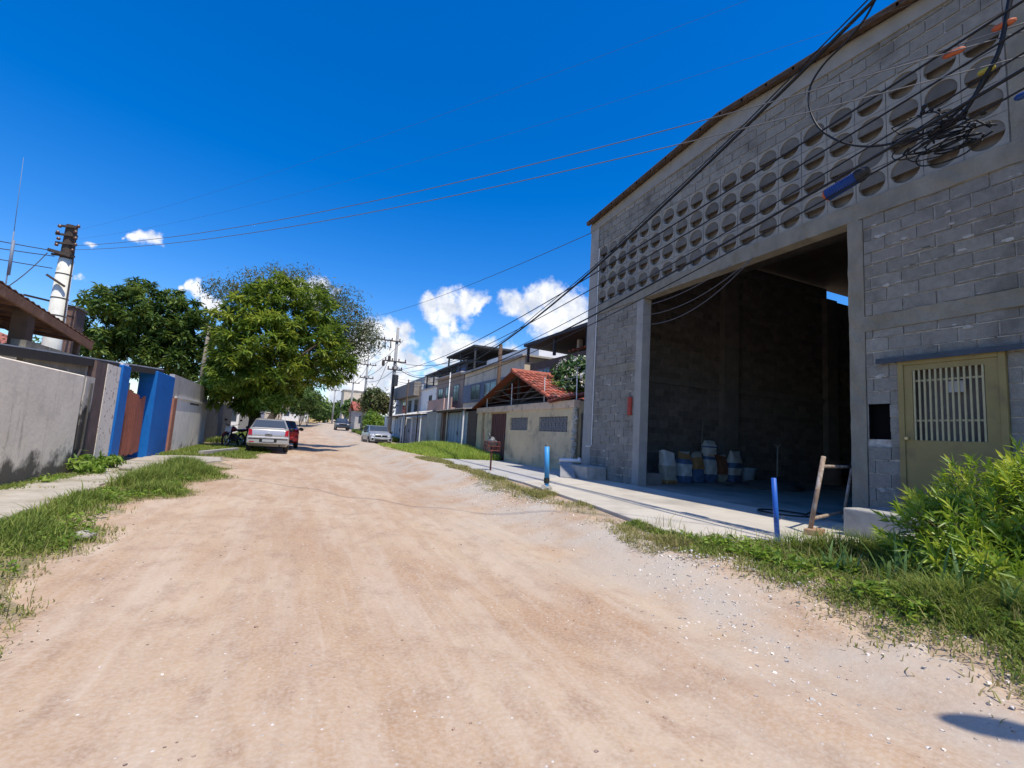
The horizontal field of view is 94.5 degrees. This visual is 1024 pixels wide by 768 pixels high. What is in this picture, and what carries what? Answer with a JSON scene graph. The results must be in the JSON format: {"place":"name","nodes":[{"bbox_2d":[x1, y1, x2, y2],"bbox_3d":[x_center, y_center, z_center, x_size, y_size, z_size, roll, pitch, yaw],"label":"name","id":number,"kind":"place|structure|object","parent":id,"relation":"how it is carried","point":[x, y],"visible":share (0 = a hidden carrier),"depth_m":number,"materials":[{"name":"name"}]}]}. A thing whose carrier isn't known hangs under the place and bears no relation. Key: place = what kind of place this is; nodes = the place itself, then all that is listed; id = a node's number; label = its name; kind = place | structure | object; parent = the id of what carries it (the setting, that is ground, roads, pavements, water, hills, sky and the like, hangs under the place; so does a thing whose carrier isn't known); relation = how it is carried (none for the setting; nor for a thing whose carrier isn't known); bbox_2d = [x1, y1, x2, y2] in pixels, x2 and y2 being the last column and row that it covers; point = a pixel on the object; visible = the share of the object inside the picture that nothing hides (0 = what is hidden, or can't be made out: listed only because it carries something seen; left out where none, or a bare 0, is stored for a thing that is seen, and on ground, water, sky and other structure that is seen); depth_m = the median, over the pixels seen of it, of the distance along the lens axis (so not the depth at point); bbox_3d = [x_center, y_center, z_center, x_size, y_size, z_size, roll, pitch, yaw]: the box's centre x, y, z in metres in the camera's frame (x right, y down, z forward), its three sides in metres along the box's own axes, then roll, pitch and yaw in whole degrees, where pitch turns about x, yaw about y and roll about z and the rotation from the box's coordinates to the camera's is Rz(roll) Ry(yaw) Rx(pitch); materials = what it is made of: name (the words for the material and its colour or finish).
{"place":"outdoors","nodes":[
{"label":"outdoors","id":0,"kind":"place"},
{"bbox_2d":[23,294,88,355],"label":"brick tower","id":1,"kind":"structure","parent":0,"point":[75,316],"depth_m":16.34,"materials":[{"name":"brick"}]},
{"bbox_2d":[0,455,222,518],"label":"path","id":2,"kind":"structure","parent":0,"point":[33,493],"depth_m":7.62,"materials":[{"name":"grey concrete"}]},
{"bbox_2d":[0,462,131,489],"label":"grass","id":3,"kind":"structure","parent":2,"relation":"on","point":[24,483],"depth_m":8.02,"materials":[{"name":"green plant"}]},
{"bbox_2d":[0,0,896,415],"label":"sky","id":4,"kind":"structure","parent":0,"point":[114,110],"materials":[{"name":"blue"}]},
{"bbox_2d":[445,459,559,482],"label":"pavement","id":5,"kind":"structure","parent":0,"point":[518,473],"depth_m":14.80,"materials":[{"name":"grey concrete"}]},
{"bbox_2d":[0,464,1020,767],"bbox_3d":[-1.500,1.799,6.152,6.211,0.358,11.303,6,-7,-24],"label":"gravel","id":6,"kind":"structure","parent":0,"point":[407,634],"depth_m":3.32,"materials":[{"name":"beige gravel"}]},
{"bbox_2d":[0,420,1023,767],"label":"road","id":7,"kind":"structure","parent":0,"point":[338,494],"depth_m":2.86,"materials":[{"name":"beige soil"}]},
{"bbox_2d":[0,453,238,660],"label":"grass","id":8,"kind":"structure","parent":7,"relation":"on","point":[142,478],"depth_m":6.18,"materials":[{"name":"green plant"}]},
{"bbox_2d":[159,443,271,458],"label":"grass","id":9,"kind":"structure","parent":7,"relation":"on","point":[241,453],"depth_m":18.04,"materials":[{"name":"green plant"}]},
{"bbox_2d":[246,418,293,452],"bbox_3d":[-11.035,2.305,21.541,2.022,1.435,3.777,7,-7,-26],"label":"parked car","id":10,"kind":"object","parent":7,"relation":"on","point":[268,432],"visible":0.98,"depth_m":20.05,"materials":[{"name":"silver metal"}]},
{"bbox_2d":[264,421,303,447],"bbox_3d":[-12.745,2.737,26.240,2.224,1.440,4.230,7,-7,-25],"label":"parked car","id":11,"kind":"object","parent":7,"relation":"on","point":[293,437],"visible":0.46,"depth_m":24.80,"materials":[{"name":"red paint"}]},
{"bbox_2d":[361,425,392,442],"bbox_3d":[-10.229,3.871,35.716,2.140,1.535,3.792,7,-7,-27],"label":"parked car","id":12,"kind":"object","parent":7,"relation":"on","point":[371,433],"visible":0.88,"depth_m":34.58,"materials":[{"name":"silver metal"}]},
{"bbox_2d":[415,456,506,479],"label":"grass","id":13,"kind":"structure","parent":7,"relation":"on","point":[475,472],"depth_m":13.96,"materials":[{"name":"green plant"}]},
{"bbox_2d":[507,482,694,554],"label":"grass","id":14,"kind":"structure","parent":7,"relation":"on","point":[663,540],"depth_m":5.49,"materials":[{"name":"green plant"}]},
{"bbox_2d":[0,412,1023,698],"bbox_3d":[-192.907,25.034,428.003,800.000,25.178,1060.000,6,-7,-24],"label":"ground","id":15,"kind":"structure","parent":0,"point":[942,648],"depth_m":3.46,"materials":[{"name":"soil"}]},
{"bbox_2d":[0,339,94,486],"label":"yard wall","id":16,"kind":"structure","parent":15,"relation":"on","point":[45,407],"depth_m":8.31,"materials":[{"name":"concrete"}]},
{"bbox_2d":[0,281,94,354],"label":"timber canopy","id":17,"kind":"object","parent":16,"relation":"on","point":[22,317],"visible":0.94,"depth_m":8.23,"materials":[{"name":"brown wood"}]},
{"bbox_2d":[0,343,164,373],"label":"lean to roof","id":18,"kind":"object","parent":16,"relation":"on","point":[22,352],"visible":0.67,"depth_m":8.84,"materials":[{"name":"grey concrete"}]},
{"bbox_2d":[41,224,80,350],"bbox_3d":[-12.867,-1.294,13.216,0.626,6.550,0.540,6,-7,-24],"label":"utility pole","id":19,"kind":"object","parent":15,"relation":"on","point":[59,297],"visible":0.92,"depth_m":13.30,"materials":[{"name":"white concrete"}]},
{"bbox_2d":[74,0,922,239],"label":"cable","id":20,"kind":"object","parent":19,"relation":"attached to","point":[559,118],"visible":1,"depth_m":6.54,"materials":[{"name":"grey metal"}]},
{"bbox_2d":[73,31,1023,245],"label":"cable","id":21,"kind":"object","parent":19,"relation":"attached to","point":[617,142],"visible":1,"depth_m":6.20,"materials":[{"name":"black rubber"}]},
{"bbox_2d":[76,56,1023,249],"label":"cable","id":22,"kind":"object","parent":19,"relation":"attached to","point":[622,157],"visible":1,"depth_m":6.14,"materials":[{"name":"black rubber"}]},
{"bbox_2d":[65,450,111,474],"bbox_3d":[-8.721,1.704,9.742,0.794,0.677,1.129,4,-6,-8],"label":"weed","id":23,"kind":"object","parent":15,"relation":"on","point":[95,466],"visible":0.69,"depth_m":9.62,"materials":[{"name":"green plant"}]},
{"bbox_2d":[82,360,120,460],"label":"flaked wall","id":24,"kind":"structure","parent":15,"relation":"on","point":[106,376],"depth_m":10.87,"materials":[{"name":"paint"}]},
{"bbox_2d":[91,451,126,467],"bbox_3d":[-9.188,1.795,10.823,0.602,0.585,0.831,1,-7,24],"label":"weed","id":25,"kind":"object","parent":15,"relation":"on","point":[116,460],"visible":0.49,"depth_m":10.78,"materials":[{"name":"green plant"}]},
{"bbox_2d":[108,362,130,455],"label":"gate pillar","id":26,"kind":"structure","parent":15,"relation":"on","point":[119,412],"depth_m":11.82,"materials":[{"name":"blue paint"}]},
{"bbox_2d":[118,389,145,455],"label":"metal gate","id":27,"kind":"structure","parent":26,"relation":"attached to","point":[132,425],"depth_m":13.19,"materials":[{"name":"brown metal"}]},
{"bbox_2d":[69,276,226,382],"bbox_3d":[-20.849,-1.658,26.954,9.000,8.944,5.531,6,-7,-24],"label":"dense tree","id":28,"kind":"object","parent":15,"relation":"on","point":[168,339],"visible":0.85,"depth_m":26.07,"materials":[{"name":"green plant"}]},
{"bbox_2d":[127,371,176,456],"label":"gate pillar","id":29,"kind":"structure","parent":15,"relation":"on","point":[159,413],"depth_m":14.91,"materials":[{"name":"blue paint"}]},
{"bbox_2d":[170,374,207,450],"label":"yard wall","id":30,"kind":"structure","parent":15,"relation":"on","point":[190,420],"depth_m":19.32,"materials":[{"name":"white paint"}]},
{"bbox_2d":[195,373,231,406],"bbox_3d":[-14.289,0.284,22.517,1.752,1.649,1.326,6,-7,-24],"label":"shrub","id":31,"kind":"object","parent":30,"relation":"on","point":[203,381],"visible":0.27,"depth_m":22.29,"materials":[{"name":"green plant"}]},
{"bbox_2d":[203,399,232,442],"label":"yard wall","id":32,"kind":"structure","parent":15,"relation":"on","point":[215,424],"depth_m":28.45,"materials":[{"name":"grey concrete"}]},
{"bbox_2d":[221,419,246,444],"bbox_3d":[-13.616,2.392,23.215,0.848,1.352,1.972,4,-6,0],"label":"motorcycle","id":33,"kind":"object","parent":15,"relation":"on","point":[231,429],"visible":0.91,"depth_m":23.03,"materials":[{"name":"metal"}]},
{"bbox_2d":[219,397,264,432],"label":"house","id":34,"kind":"structure","parent":15,"relation":"on","point":[235,419],"depth_m":41.68,"materials":[{"name":"white paint"}]},
{"bbox_2d":[197,268,360,444],"bbox_3d":[-11.520,-1.233,23.241,6.879,9.199,6.300,3,-6,7],"label":"shade tree","id":35,"kind":"object","parent":15,"relation":"on","point":[252,378],"visible":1,"depth_m":22.56,"materials":[{"name":"green plant"}]},
{"bbox_2d":[267,366,315,418],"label":"distant tree","id":36,"kind":"object","parent":15,"relation":"on","point":[298,401],"visible":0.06,"depth_m":63.19,"materials":[{"name":"green plant"}]},
{"bbox_2d":[194,260,389,418],"bbox_3d":[-12.760,-1.863,28.099,10.921,11.375,5.170,6,-7,-24],"label":"feathery tree","id":37,"kind":"object","parent":15,"relation":"on","point":[352,335],"visible":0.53,"depth_m":28.32,"materials":[{"name":"green plant"}]},
{"bbox_2d":[289,398,327,425],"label":"shrub","id":38,"kind":"object","parent":15,"relation":"on","point":[311,411],"visible":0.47,"depth_m":79.14,"materials":[{"name":"green plant"}]},
{"bbox_2d":[294,385,325,426],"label":"distant tree","id":39,"kind":"object","parent":15,"relation":"on","point":[315,401],"visible":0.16,"depth_m":74.34,"materials":[{"name":"green plant"}]},
{"bbox_2d":[305,395,343,422],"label":"distant tree","id":40,"kind":"object","parent":15,"relation":"on","point":[325,417],"visible":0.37,"depth_m":96.62,"materials":[{"name":"green plant"}]},
{"bbox_2d":[339,389,363,420],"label":"house","id":41,"kind":"structure","parent":15,"relation":"on","point":[345,394],"depth_m":114.58,"materials":[{"name":"white paint"}]},
{"bbox_2d":[348,401,378,428],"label":"house","id":42,"kind":"structure","parent":15,"relation":"on","point":[355,420],"depth_m":66.27,"materials":[{"name":"grey paint"}]},
{"bbox_2d":[358,408,385,428],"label":"shrub","id":43,"kind":"object","parent":15,"relation":"on","point":[372,418],"visible":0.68,"depth_m":49.64,"materials":[{"name":"green plant"}]},
{"bbox_2d":[353,384,398,415],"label":"street tree","id":44,"kind":"object","parent":15,"relation":"on","point":[375,399],"visible":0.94,"depth_m":54.66,"materials":[{"name":"green plant"}]},
{"bbox_2d":[376,328,405,432],"bbox_3d":[-10.239,-0.012,39.148,2.700,9.675,0.851,6,-7,-24],"label":"utility pole","id":45,"kind":"object","parent":15,"relation":"on","point":[393,385],"visible":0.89,"depth_m":39.28,"materials":[{"name":"concrete"}]},
{"bbox_2d":[396,0,867,375],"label":"cable","id":46,"kind":"object","parent":45,"relation":"attached to","point":[694,172],"visible":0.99,"depth_m":8.11,"materials":[{"name":"black plastic"}]},
{"bbox_2d":[394,0,875,377],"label":"cable","id":47,"kind":"object","parent":45,"relation":"attached to","point":[825,48],"visible":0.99,"depth_m":7.99,"materials":[{"name":"black plastic"}]},
{"bbox_2d":[395,67,1023,383],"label":"cable","id":48,"kind":"object","parent":45,"relation":"attached to","point":[1014,74],"visible":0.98,"depth_m":6.12,"materials":[{"name":"black plastic"}]},
{"bbox_2d":[395,27,1023,372],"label":"cable","id":49,"kind":"object","parent":45,"relation":"attached to","point":[959,67],"visible":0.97,"depth_m":6.34,"materials":[{"name":"black plastic"}]},
{"bbox_2d":[939,0,1011,128],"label":"cable","id":50,"kind":"object","parent":49,"relation":"attached to","point":[998,50],"visible":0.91,"depth_m":4.71,"materials":[{"name":"black plastic"}]},
{"bbox_2d":[395,87,1023,386],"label":"cable","id":51,"kind":"object","parent":45,"relation":"attached to","point":[984,110],"visible":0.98,"depth_m":6.25,"materials":[{"name":"black plastic"}]},
{"bbox_2d":[822,166,871,200],"bbox_3d":[4.207,-2.520,5.969,0.170,0.239,0.554,6,-7,-24],"label":"splice box","id":52,"kind":"object","parent":51,"relation":"attached to","point":[852,178],"visible":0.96,"depth_m":5.91,"materials":[{"name":"blue plastic"}]},
{"bbox_2d":[891,104,997,166],"bbox_3d":[4.584,-2.724,5.095,0.188,0.768,0.940,6,-7,-24],"label":"cable tangle","id":53,"kind":"object","parent":51,"relation":"attached to","point":[965,143],"visible":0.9,"depth_m":5.05,"materials":[{"name":"black rubber"}]},
{"bbox_2d":[807,0,1012,147],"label":"cable","id":54,"kind":"object","parent":53,"relation":"attached to","point":[821,67],"visible":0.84,"depth_m":6.03,"materials":[{"name":"black plastic"}]},
{"bbox_2d":[398,0,1023,369],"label":"cable","id":55,"kind":"object","parent":45,"relation":"attached to","point":[934,58],"visible":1,"depth_m":6.33,"materials":[{"name":"black plastic"}]},
{"bbox_2d":[402,52,1023,380],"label":"cable","id":56,"kind":"object","parent":45,"relation":"attached to","point":[1001,66],"visible":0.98,"depth_m":6.36,"materials":[{"name":"black plastic"}]},
{"bbox_2d":[394,377,437,417],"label":"townhouse","id":57,"kind":"structure","parent":15,"relation":"on","point":[400,394],"depth_m":50.62,"materials":[{"name":"grey concrete"}]},
{"bbox_2d":[412,417,426,442],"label":"metal gate","id":58,"kind":"structure","parent":15,"relation":"on","point":[423,428],"depth_m":34.01,"materials":[{"name":"grey metal"}]},
{"bbox_2d":[425,412,441,441],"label":"front wall","id":59,"kind":"structure","parent":15,"relation":"on","point":[430,426],"depth_m":30.72,"materials":[{"name":"grey metal"}]},
{"bbox_2d":[420,371,449,416],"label":"townhouse","id":60,"kind":"structure","parent":15,"relation":"on","point":[429,394],"depth_m":45.26,"materials":[{"name":"white paint"}]},
{"bbox_2d":[377,440,502,460],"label":"grass","id":61,"kind":"structure","parent":15,"relation":"on","point":[447,450],"depth_m":21.47,"materials":[{"name":"green plant"}]},
{"bbox_2d":[435,407,476,443],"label":"carport roof","id":62,"kind":"structure","parent":15,"relation":"on","point":[463,410],"depth_m":26.05,"materials":[{"name":"white"}]},
{"bbox_2d":[427,359,486,412],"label":"townhouse","id":63,"kind":"structure","parent":15,"relation":"on","point":[456,395],"depth_m":37.84,"materials":[{"name":"beige paint"}]},
{"bbox_2d":[447,412,467,444],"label":"metal gate","id":64,"kind":"structure","parent":15,"relation":"on","point":[454,427],"depth_m":25.99,"materials":[{"name":"grey metal"}]},
{"bbox_2d":[466,411,477,446],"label":"stone pillar","id":65,"kind":"structure","parent":15,"relation":"on","point":[471,428],"depth_m":23.71,"materials":[{"name":"stone"}]},
{"bbox_2d":[446,344,566,407],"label":"townhouse","id":66,"kind":"structure","parent":15,"relation":"on","point":[477,388],"depth_m":32.06,"materials":[{"name":"grey paint"}]},
{"bbox_2d":[472,368,584,470],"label":"beige house","id":67,"kind":"structure","parent":15,"relation":"on","point":[524,417],"depth_m":18.18,"materials":[{"name":"paint"}]},
{"bbox_2d":[490,413,506,459],"bbox_3d":[-0.594,2.288,20.721,0.080,1.980,1.750,6,-7,-24],"label":"door","id":68,"kind":"structure","parent":67,"relation":"in","point":[498,429],"depth_m":20.63,"materials":[{"name":"red paint"}]},
{"bbox_2d":[511,417,527,429],"bbox_3d":[0.337,1.592,18.868,0.135,0.547,1.655,6,-7,-24],"label":"window","id":69,"kind":"structure","parent":67,"relation":"in","point":[517,423],"depth_m":18.84,"materials":[{"name":"black"}]},
{"bbox_2d":[540,416,567,431],"bbox_3d":[1.469,1.391,16.370,0.135,0.557,2.056,6,-7,-24],"label":"window","id":70,"kind":"structure","parent":67,"relation":"in","point":[559,423],"depth_m":16.28,"materials":[{"name":"black"}]},
{"bbox_2d":[524,322,587,372],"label":"townhouse","id":71,"kind":"structure","parent":15,"relation":"on","point":[575,344],"depth_m":23.24,"materials":[{"name":"white"}]},
{"bbox_2d":[545,354,585,393],"bbox_3d":[2.821,0.947,18.572,2.802,4.728,3.336,6,-7,-24],"label":"frangipani tree","id":72,"kind":"object","parent":15,"relation":"on","point":[568,371],"visible":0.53,"depth_m":18.19,"materials":[{"name":"green plant"}]},
{"bbox_2d":[581,0,1023,522],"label":"warehouse","id":73,"kind":"structure","parent":15,"relation":"on","point":[905,366],"depth_m":8.42,"materials":[{"name":"concrete"}]},
{"bbox_2d":[658,450,676,483],"bbox_3d":[4.301,2.278,13.082,0.559,0.910,0.377,8,-8,-34],"label":"cement bag","id":74,"kind":"object","parent":73,"relation":"on","point":[667,467],"visible":0.92,"depth_m":12.96,"materials":[{"name":"white paper"}]},
{"bbox_2d":[676,451,692,482],"bbox_3d":[4.985,2.396,13.741,0.472,0.908,0.410,6,-7,-24],"label":"cement bag","id":75,"kind":"object","parent":73,"relation":"on","point":[684,464],"visible":0.86,"depth_m":13.62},
{"bbox_2d":[691,451,704,482],"bbox_3d":[5.522,2.473,14.173,0.460,0.916,0.403,6,-7,-24],"label":"cement bag","id":76,"kind":"object","parent":73,"relation":"on","point":[698,467],"visible":0.76,"depth_m":14.03,"materials":[{"name":"blue paper"}]},
{"bbox_2d":[703,453,717,481],"bbox_3d":[6.089,2.574,14.679,0.538,0.900,0.418,6,-7,-24],"label":"cement bag","id":77,"kind":"object","parent":73,"relation":"on","point":[710,469],"visible":0.81,"depth_m":14.51,"materials":[{"name":"white paper"}]},
{"bbox_2d":[701,440,716,454],"bbox_3d":[6.149,1.960,14.740,0.508,0.457,0.372,7,-8,-31],"label":"cement bag","id":78,"kind":"object","parent":77,"relation":"on","point":[709,447],"visible":0.99,"depth_m":14.62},
{"bbox_2d":[715,454,727,481],"bbox_3d":[6.685,2.684,15.197,0.509,0.870,0.412,6,-7,-24],"label":"cement bag","id":79,"kind":"object","parent":73,"relation":"on","point":[722,467],"visible":0.77,"depth_m":15.06,"materials":[{"name":"red paper"}]},
{"bbox_2d":[727,450,741,481],"bbox_3d":[7.269,2.686,15.544,0.712,1.014,0.424,9,-8,-39],"label":"cement bag","id":80,"kind":"object","parent":73,"relation":"on","point":[734,461],"visible":0.84,"depth_m":15.33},
{"bbox_2d":[741,467,756,480],"bbox_3d":[7.871,3.033,15.814,0.560,0.460,0.551,6,-7,-24],"label":"bucket","id":81,"kind":"object","parent":73,"relation":"on","point":[748,473],"visible":0.77,"depth_m":15.61,"materials":[{"name":"blue plastic"}]},
{"bbox_2d":[726,480,805,491],"bbox_3d":[7.413,2.967,13.522,2.754,0.457,1.487,8,-8,-36],"label":"sand pile","id":82,"kind":"object","parent":73,"relation":"on","point":[788,486],"visible":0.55,"depth_m":13.06,"materials":[{"name":"grey sand"}]},
{"bbox_2d":[757,508,822,517],"bbox_3d":[4.533,2.102,7.715,0.914,0.079,1.004,6,-7,-24],"label":"hose","id":83,"kind":"object","parent":73,"relation":"on","point":[761,509],"visible":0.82,"depth_m":7.76,"materials":[{"name":"black rubber"}]},
{"bbox_2d":[808,456,851,528],"bbox_3d":[4.663,1.548,6.857,2.255,0.984,0.160,10,-9,-44],"label":"scaffold frame","id":84,"kind":"object","parent":73,"relation":"on","point":[813,517],"visible":0.79,"depth_m":6.26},
{"bbox_2d":[825,22,1023,86],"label":"cable","id":85,"kind":"object","parent":73,"relation":"attached to","point":[933,53],"visible":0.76,"depth_m":5.32,"materials":[{"name":"black rubber"}]},
{"bbox_2d":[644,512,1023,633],"bbox_3d":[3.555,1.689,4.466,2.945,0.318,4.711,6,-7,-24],"label":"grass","id":86,"kind":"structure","parent":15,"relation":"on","point":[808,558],"depth_m":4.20,"materials":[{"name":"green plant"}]},
{"bbox_2d":[818,540,862,571],"bbox_3d":[2.934,1.544,4.278,0.385,0.312,0.350,6,-7,-24],"label":"grass clump","id":87,"kind":"object","parent":15,"relation":"on","point":[844,553],"visible":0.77,"depth_m":4.22,"materials":[{"name":"green plant"}]},
{"bbox_2d":[679,529,1023,634],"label":"ground weeds","id":88,"kind":"object","parent":15,"relation":"on","point":[766,555],"visible":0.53,"depth_m":4.12,"materials":[{"name":"green plant"}]},
{"bbox_2d":[858,526,941,583],"bbox_3d":[3.137,1.423,3.802,0.551,0.471,0.563,6,-7,-24],"label":"grass clump","id":89,"kind":"object","parent":15,"relation":"on","point":[896,563],"visible":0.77,"depth_m":3.90,"materials":[{"name":"green plant"}]},
{"bbox_2d":[843,507,1020,540],"bbox_3d":[5.064,1.728,5.499,1.500,0.580,1.880,6,-7,-24],"label":"concrete step","id":90,"kind":"object","parent":15,"relation":"on","point":[857,518],"visible":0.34,"depth_m":5.98,"materials":[{"name":"grey concrete"}]},
{"bbox_2d":[870,435,1023,597],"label":"bush","id":91,"kind":"object","parent":15,"relation":"on","point":[967,522],"visible":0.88,"depth_m":4.05,"materials":[{"name":"green plant"}]},
{"bbox_2d":[931,540,1001,590],"bbox_3d":[3.345,1.402,3.508,0.447,0.472,0.487,6,-7,-24],"label":"grass clump","id":92,"kind":"object","parent":15,"relation":"on","point":[957,573],"visible":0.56,"depth_m":3.50,"materials":[{"name":"green plant"}]},
{"bbox_2d":[1000,579,1023,612],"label":"grass clump","id":93,"kind":"object","parent":15,"relation":"on","point":[1007,598],"visible":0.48,"depth_m":3.15,"materials":[{"name":"green plant"}]},
{"bbox_3d":[-13.260,0.844,14.288,0.200,2.500,9.000,6,-7,-24],"label":"courtyard wall","id":94,"kind":"object","parent":15,"relation":"on","visible":0},
{"bbox_2d":[5,157,23,284],"bbox_3d":[-11.207,-3.100,10.598,0.140,4.150,0.060,6,-7,-24],"label":"antenna mast","id":95,"kind":"object","parent":94,"relation":"on","point":[10,257],"visible":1,"depth_m":10.58,"materials":[{"name":"silver metal"}]},
{"bbox_2d":[522,477,869,546],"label":"pavement","id":96,"kind":"structure","parent":0,"point":[626,502],"depth_m":7.60,"materials":[{"name":"concrete"}]},
{"bbox_2d":[540,444,551,491],"bbox_3d":[0.724,1.723,9.568,0.288,0.994,0.173,6,-7,-24],"label":"pipe post","id":97,"kind":"object","parent":96,"relation":"on","point":[546,485],"visible":0.8,"depth_m":9.54,"materials":[{"name":"blue plastic"}]},
{"bbox_2d":[560,461,575,478],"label":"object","id":98,"kind":"object","parent":96,"relation":"on","point":[566,470],"visible":1,"depth_m":13.09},
{"bbox_2d":[568,464,605,479],"bbox_3d":[2.033,2.435,13.161,0.620,0.340,1.100,6,-7,-24],"label":"concrete box","id":99,"kind":"object","parent":96,"relation":"on","point":[586,472],"visible":0.94,"depth_m":12.71,"materials":[{"name":"grey concrete"}]},
{"bbox_2d":[771,478,784,540],"bbox_3d":[3.021,1.482,5.415,0.208,0.804,0.090,8,-8,-32],"label":"pipe post","id":100,"kind":"object","parent":96,"relation":"on","point":[776,519],"visible":0.85,"depth_m":5.41,"materials":[{"name":"blue metal"}]},
{"bbox_2d":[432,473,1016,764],"bbox_3d":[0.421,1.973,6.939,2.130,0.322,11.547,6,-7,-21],"label":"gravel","id":101,"kind":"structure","parent":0,"point":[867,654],"depth_m":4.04,"materials":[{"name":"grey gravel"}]},
{"bbox_2d":[463,473,1023,724],"bbox_3d":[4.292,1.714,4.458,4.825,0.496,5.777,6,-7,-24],"label":"grass","id":102,"kind":"structure","parent":0,"point":[959,595],"depth_m":3.46,"materials":[{"name":"green plant"}]},
{"bbox_2d":[817,460,842,485],"bbox_3d":[11.437,3.188,17.033,0.750,0.860,0.750,6,-7,-24],"label":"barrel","id":103,"kind":"object","parent":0,"point":[832,476],"visible":0.86,"depth_m":16.72,"materials":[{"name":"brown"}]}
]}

